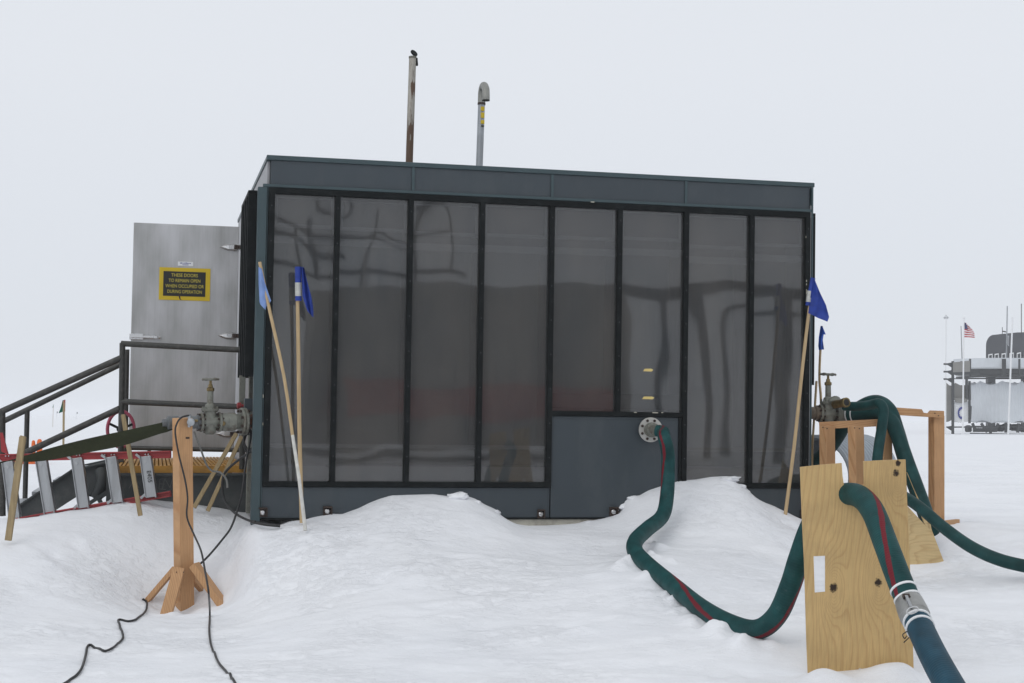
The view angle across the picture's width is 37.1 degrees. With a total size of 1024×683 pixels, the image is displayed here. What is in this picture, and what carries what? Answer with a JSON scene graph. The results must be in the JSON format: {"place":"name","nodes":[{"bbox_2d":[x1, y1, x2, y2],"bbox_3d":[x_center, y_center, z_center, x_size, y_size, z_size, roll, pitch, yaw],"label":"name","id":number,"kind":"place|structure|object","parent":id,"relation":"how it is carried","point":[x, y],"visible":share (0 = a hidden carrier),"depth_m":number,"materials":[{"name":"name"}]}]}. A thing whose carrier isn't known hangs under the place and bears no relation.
{"place":"outdoors","nodes":[
{"label":"outdoors","id":0,"kind":"place"},
{"bbox_2d":[29,439,41,463],"bbox_3d":[-9.817,2.245,31.108,0.526,0.514,0.500,0,-3,0],"label":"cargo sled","id":1,"kind":"object","parent":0,"point":[38,441],"visible":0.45,"depth_m":30.96,"materials":[{"name":"orange plastic"}]},
{"bbox_2d":[0,415,1023,682],"bbox_3d":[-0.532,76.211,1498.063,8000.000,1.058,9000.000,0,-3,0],"label":"snow ground","id":2,"kind":"structure","parent":0,"point":[416,589],"depth_m":11.02,"materials":[{"name":"white snow"}]},
{"bbox_2d":[5,435,25,540],"bbox_3d":[-3.901,1.151,11.975,0.145,0.826,0.034,1,-3,-6],"label":"wooden stake","id":3,"kind":"object","parent":2,"relation":"on","point":[15,489],"visible":1,"depth_m":11.96,"materials":[{"name":"wood"}]},
{"bbox_2d":[59,400,64,444],"bbox_3d":[-11.225,2.134,37.999,0.166,1.359,0.127,0,-3,0],"label":"route flag","id":4,"kind":"object","parent":2,"relation":"on","point":[62,408],"visible":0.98,"depth_m":37.98,"materials":[{"name":"green fabric"}]},
{"bbox_2d":[0,433,171,518],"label":"stepladder","id":5,"kind":"object","parent":2,"relation":"on","point":[81,484],"visible":0.81,"depth_m":12.90,"materials":[{"name":"metal"}]},
{"bbox_2d":[63,598,147,682],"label":"cable","id":6,"kind":"object","parent":2,"relation":"on","point":[100,649],"visible":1,"depth_m":9.76,"materials":[{"name":"black rubber"}]},
{"bbox_2d":[0,341,246,516],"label":"stair platform","id":7,"kind":"structure","parent":2,"relation":"on","point":[97,483],"depth_m":13.33,"materials":[{"name":"metal"}]},
{"bbox_2d":[106,410,135,462],"bbox_3d":[-3.620,0.880,14.112,0.268,0.498,0.111,0,-3,0],"label":"spoked wheel","id":8,"kind":"object","parent":7,"relation":"on","point":[129,415],"visible":0.39,"depth_m":14.09,"materials":[{"name":"red metal"}]},
{"bbox_2d":[121,414,142,515],"bbox_3d":[-3.088,1.004,12.375,0.194,0.825,0.022,0,-3,3],"label":"wooden stake","id":9,"kind":"object","parent":2,"relation":"on","point":[132,472],"visible":1,"depth_m":12.36,"materials":[{"name":"wood"}]},
{"bbox_2d":[145,418,222,613],"bbox_3d":[-2.523,1.401,11.945,0.779,1.607,0.558,2,-3,-32],"label":"timber post","id":10,"kind":"object","parent":2,"relation":"on","point":[184,576],"visible":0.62,"depth_m":11.94,"materials":[{"name":"wood"}]},
{"bbox_2d":[193,432,237,507],"bbox_3d":[-2.536,1.100,13.025,0.380,0.649,0.030,1,-3,-20],"label":"wooden stake","id":11,"kind":"object","parent":2,"relation":"on","point":[216,468],"visible":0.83,"depth_m":13.02,"materials":[{"name":"beige wood"}]},
{"bbox_2d":[206,435,242,511],"bbox_3d":[-2.452,1.126,13.000,0.307,0.650,0.027,1,-3,-14],"label":"wooden stake","id":12,"kind":"object","parent":2,"relation":"on","point":[228,464],"visible":0.77,"depth_m":13.00,"materials":[{"name":"beige wood"}]},
{"bbox_2d":[251,520,279,527],"bbox_3d":[-1.962,1.446,12.076,0.271,0.052,0.077,-1,-3,22],"label":"cable","id":13,"kind":"object","parent":2,"relation":"on","point":[266,524],"visible":1,"depth_m":12.04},
{"bbox_2d":[258,262,306,530],"bbox_3d":[-1.813,0.421,12.005,0.474,2.124,0.064,-1,-3,19],"label":"marker flag","id":14,"kind":"object","parent":2,"relation":"on","point":[264,299],"visible":1,"depth_m":11.99,"materials":[{"name":"brown wood"}]},
{"bbox_2d":[295,267,312,522],"bbox_3d":[-1.659,0.421,12.108,0.146,2.038,0.110,-1,-3,24],"label":"marker flag","id":15,"kind":"object","parent":2,"relation":"on","point":[301,287],"visible":0.98,"depth_m":12.13,"materials":[{"name":"brown wood"}]},
{"bbox_2d":[129,50,815,525],"bbox_3d":[-0.682,-0.482,14.949,5.970,4.384,4.800,1,-2,-13],"label":"equipment shelter","id":16,"kind":"object","parent":2,"relation":"on","point":[527,346],"visible":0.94,"depth_m":13.10,"materials":[{"name":"black paint"}]},
{"bbox_2d":[129,223,240,447],"bbox_3d":[-3.291,-0.056,15.345,1.085,2.252,0.126,1,-2,-13],"label":"door","id":17,"kind":"structure","parent":16,"relation":"in","point":[185,277],"depth_m":15.35,"materials":[{"name":"metal"}]},
{"bbox_2d":[162,378,251,434],"bbox_3d":[-2.372,0.520,12.210,0.798,0.466,0.351,2,-3,-32],"label":"gate valve","id":18,"kind":"object","parent":16,"relation":"attached to","point":[209,420],"visible":0.98,"depth_m":12.25,"materials":[{"name":"grey paint"}]},
{"bbox_2d":[0,417,176,462],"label":"webbing strap","id":19,"kind":"object","parent":18,"relation":"attached to","point":[109,441],"visible":0.9,"depth_m":12.15,"materials":[{"name":"green fabric"}]},
{"bbox_2d":[174,414,235,682],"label":"cable","id":20,"kind":"object","parent":18,"relation":"hanging from","point":[209,633],"visible":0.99,"depth_m":11.27,"materials":[{"name":"black rubber"}]},
{"bbox_2d":[193,431,227,487],"bbox_3d":[-2.430,0.950,12.266,0.295,0.456,0.072,2,-3,-30],"label":"cable","id":21,"kind":"object","parent":18,"relation":"hanging from","point":[206,464],"visible":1,"depth_m":12.24,"materials":[{"name":"grey rubber"}]},
{"bbox_2d":[200,428,251,563],"bbox_3d":[-2.283,1.241,12.259,0.133,1.117,0.495,-2,-4,44],"label":"cable","id":22,"kind":"object","parent":16,"relation":"hanging from","point":[233,521],"visible":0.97,"depth_m":12.29,"materials":[{"name":"black rubber"}]},
{"bbox_2d":[221,448,255,522],"bbox_3d":[-2.176,1.158,12.421,0.137,0.599,0.668,2,-3,-35],"label":"cable","id":23,"kind":"object","parent":16,"relation":"attached to","point":[222,489],"visible":0.85,"depth_m":12.57,"materials":[{"name":"black rubber"}]},
{"bbox_2d":[242,430,251,452],"bbox_3d":[-2.166,0.824,12.544,0.119,0.200,0.071,0,-3,0],"label":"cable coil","id":24,"kind":"object","parent":16,"relation":"hanging from","point":[244,444],"visible":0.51,"depth_m":12.53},
{"bbox_2d":[269,196,333,479],"bbox_3d":[-1.720,-0.030,12.484,0.512,2.347,0.077,1,-2,-13],"label":"window pane","id":25,"kind":"structure","parent":16,"relation":"in","point":[291,212],"depth_m":12.48,"materials":[{"name":"grey glass"}]},
{"bbox_2d":[335,201,406,479],"bbox_3d":[-1.173,-0.025,12.610,0.586,2.347,0.078,1,-2,-13],"label":"window pane","id":26,"kind":"structure","parent":16,"relation":"in","point":[355,215],"depth_m":12.61,"materials":[{"name":"grey glass"}]},
{"bbox_2d":[409,203,477,480],"bbox_3d":[-0.569,-0.002,12.752,0.585,2.347,0.078,1,-2,-13],"label":"window pane","id":27,"kind":"structure","parent":16,"relation":"in","point":[429,219],"depth_m":12.74,"materials":[{"name":"grey glass"}]},
{"bbox_2d":[481,205,547,480],"bbox_3d":[0.014,0.025,12.884,0.583,2.347,0.079,1,-2,-13],"label":"window pane","id":28,"kind":"structure","parent":16,"relation":"in","point":[500,221],"depth_m":12.88,"materials":[{"name":"grey glass"}]},
{"bbox_2d":[552,208,615,408],"bbox_3d":[0.601,-0.277,13.032,0.579,1.742,0.077,1,-2,-13],"label":"window pane","id":29,"kind":"structure","parent":16,"relation":"in","point":[579,224],"depth_m":13.04,"materials":[{"name":"grey glass"}]},
{"bbox_2d":[620,211,681,409],"bbox_3d":[1.192,-0.268,13.172,0.579,1.742,0.077,1,-2,-13],"label":"window pane","id":30,"kind":"structure","parent":16,"relation":"in","point":[642,226],"depth_m":13.18,"materials":[{"name":"grey glass"}]},
{"bbox_2d":[686,216,746,481],"bbox_3d":[1.780,0.067,13.297,0.583,2.347,0.079,1,-2,-13],"label":"window pane","id":31,"kind":"structure","parent":16,"relation":"in","point":[705,232],"depth_m":13.29,"materials":[{"name":"glass"}]},
{"bbox_2d":[752,217,802,481],"bbox_3d":[2.328,0.075,13.426,0.501,2.347,0.078,1,-2,-13],"label":"window pane","id":32,"kind":"structure","parent":16,"relation":"in","point":[771,232],"depth_m":13.42,"materials":[{"name":"grey glass"}]},
{"bbox_2d":[447,476,749,522],"bbox_3d":[0.754,1.348,12.898,2.668,0.418,0.247,1,-3,-14],"label":"snow crust","id":33,"kind":"object","parent":2,"relation":"on","point":[461,495],"visible":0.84,"depth_m":12.81},
{"bbox_2d":[626,425,920,638],"bbox_3d":[1.386,1.236,10.367,0.725,1.312,5.081,1,-3,-10],"label":"fuel hose","id":34,"kind":"object","parent":2,"relation":"on","point":[865,502],"visible":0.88,"depth_m":9.16,"materials":[{"name":"green rubber"}]},
{"bbox_2d":[895,591,929,624],"bbox_3d":[2.071,1.391,7.847,0.157,0.198,0.264,0,-3,0],"label":"cam coupling","id":35,"kind":"object","parent":34,"relation":"attached to","point":[906,603],"visible":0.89,"depth_m":7.83,"materials":[{"name":"metal"}]},
{"bbox_2d":[784,277,828,514],"bbox_3d":[2.517,0.480,13.047,0.392,2.065,0.090,0,-3,11],"label":"marker flag","id":36,"kind":"object","parent":2,"relation":"on","point":[816,305],"visible":1,"depth_m":13.07,"materials":[{"name":"brown wood"}]},
{"bbox_2d":[811,381,817,465],"bbox_3d":[2.765,1.036,13.997,0.033,1.346,0.102,2,-3,-33],"label":"bamboo stick","id":37,"kind":"object","parent":2,"relation":"on","point":[813,425],"visible":0.41,"depth_m":13.99,"materials":[{"name":"beige wood"}]},
{"bbox_2d":[818,326,824,400],"bbox_3d":[2.897,0.799,14.281,0.064,1.891,0.158,0,-3,0],"label":"marker flag","id":38,"kind":"object","parent":2,"relation":"on","point":[820,341],"visible":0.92,"depth_m":14.29,"materials":[{"name":"blue fabric"}]},
{"bbox_2d":[811,434,895,482],"bbox_3d":[3.241,1.319,15.166,0.790,0.790,1.611,-1,-3,30],"label":"corrugated culvert","id":39,"kind":"object","parent":2,"relation":"on","point":[842,449],"visible":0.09,"depth_m":14.93,"materials":[{"name":"silver metal"}]},
{"bbox_2d":[819,419,891,484],"bbox_3d":[2.975,1.210,13.184,0.632,1.090,0.440,0,-3,13],"label":"pipe stand","id":40,"kind":"object","parent":2,"relation":"on","point":[855,443],"visible":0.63,"depth_m":13.22,"materials":[{"name":"wood"}]},
{"bbox_2d":[795,373,849,421],"bbox_3d":[2.761,0.506,13.451,0.478,0.468,0.414,0,-3,0],"label":"gate valve","id":41,"kind":"object","parent":40,"relation":"on","point":[828,408],"visible":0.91,"depth_m":13.49,"materials":[{"name":"grey paint"}]},
{"bbox_2d":[844,408,937,535],"bbox_3d":[3.283,1.097,13.136,0.235,1.098,1.083,2,-3,-31],"label":"fuel hose","id":42,"kind":"object","parent":41,"relation":"attached to","point":[897,435],"visible":0.57,"depth_m":13.06,"materials":[{"name":"green rubber"}]},
{"bbox_2d":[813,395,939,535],"bbox_3d":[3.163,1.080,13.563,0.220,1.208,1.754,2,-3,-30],"label":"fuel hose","id":43,"kind":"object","parent":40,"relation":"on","point":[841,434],"visible":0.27,"depth_m":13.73,"materials":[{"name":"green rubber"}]},
{"bbox_2d":[800,459,913,672],"bbox_3d":[1.992,1.371,8.803,0.655,1.382,0.098,0,-3,5],"label":"plywood board","id":44,"kind":"object","parent":2,"relation":"on","point":[853,621],"visible":0.68,"depth_m":8.80,"materials":[{"name":"beige wood"}]},
{"bbox_2d":[906,472,943,564],"bbox_3d":[3.227,1.496,12.472,0.630,0.895,0.183,1,-3,-7],"label":"plywood board","id":45,"kind":"object","parent":2,"relation":"on","point":[923,547],"visible":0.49,"depth_m":12.44,"materials":[{"name":"beige wood"}]},
{"bbox_2d":[896,407,959,524],"bbox_3d":[3.646,1.190,13.572,0.786,1.218,0.424,0,-3,0],"label":"hose trestle","id":46,"kind":"object","parent":2,"relation":"on","point":[936,458],"visible":0.56,"depth_m":13.58,"materials":[{"name":"wood"}]},
{"bbox_2d":[842,398,1023,572],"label":"fuel hose","id":47,"kind":"object","parent":2,"relation":"on","point":[942,526],"visible":0.77,"depth_m":11.84,"materials":[{"name":"green rubber"}]},
{"bbox_2d":[902,609,965,682],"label":"fuel hose","id":48,"kind":"object","parent":2,"relation":"on","point":[936,660],"visible":1,"depth_m":7.45,"materials":[{"name":"blue rubber"}]},
{"bbox_2d":[943,316,948,433],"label":"flagpole","id":49,"kind":"object","parent":2,"relation":"on","point":[945,363],"visible":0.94,"depth_m":114.97,"materials":[{"name":"grey metal"}]},
{"bbox_2d":[962,317,974,433],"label":"flagpole","id":50,"kind":"object","parent":2,"relation":"on","point":[968,331],"visible":1,"depth_m":112.96,"materials":[{"name":"grey metal"}]},
{"bbox_2d":[946,361,996,433],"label":"steel frame","id":51,"kind":"object","parent":2,"relation":"on","point":[953,407],"visible":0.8,"depth_m":117.99,"materials":[{"name":"white paint"}]},
{"bbox_2d":[953,358,1023,433],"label":"building","id":52,"kind":"structure","parent":2,"relation":"on","point":[989,402],"depth_m":121.01,"materials":[{"name":"metal"}]},
{"bbox_2d":[961,328,962,358],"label":"flagpole","id":53,"kind":"object","parent":52,"relation":"on","point":[961,344],"visible":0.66,"depth_m":125.97,"materials":[{"name":"white metal"}]},
{"bbox_2d":[1006,306,1008,357],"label":"flagpole","id":54,"kind":"object","parent":52,"relation":"on","point":[1006,331],"visible":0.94,"depth_m":123.96,"materials":[{"name":"white metal"}]},
{"bbox_2d":[986,304,1023,425],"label":"research station","id":55,"kind":"object","parent":2,"relation":"on","point":[995,346],"visible":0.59,"depth_m":140.00,"materials":[{"name":"white paint"}]},
{"bbox_2d":[1007,317,1012,434],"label":"flagpole","id":56,"kind":"object","parent":2,"relation":"on","point":[1010,378],"visible":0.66,"depth_m":111.95,"materials":[{"name":"grey metal"}]},
{"bbox_2d":[0,0,1023,420],"label":"sky","id":57,"kind":"structure","parent":0,"point":[905,118],"materials":[{"name":"white"}]}
]}

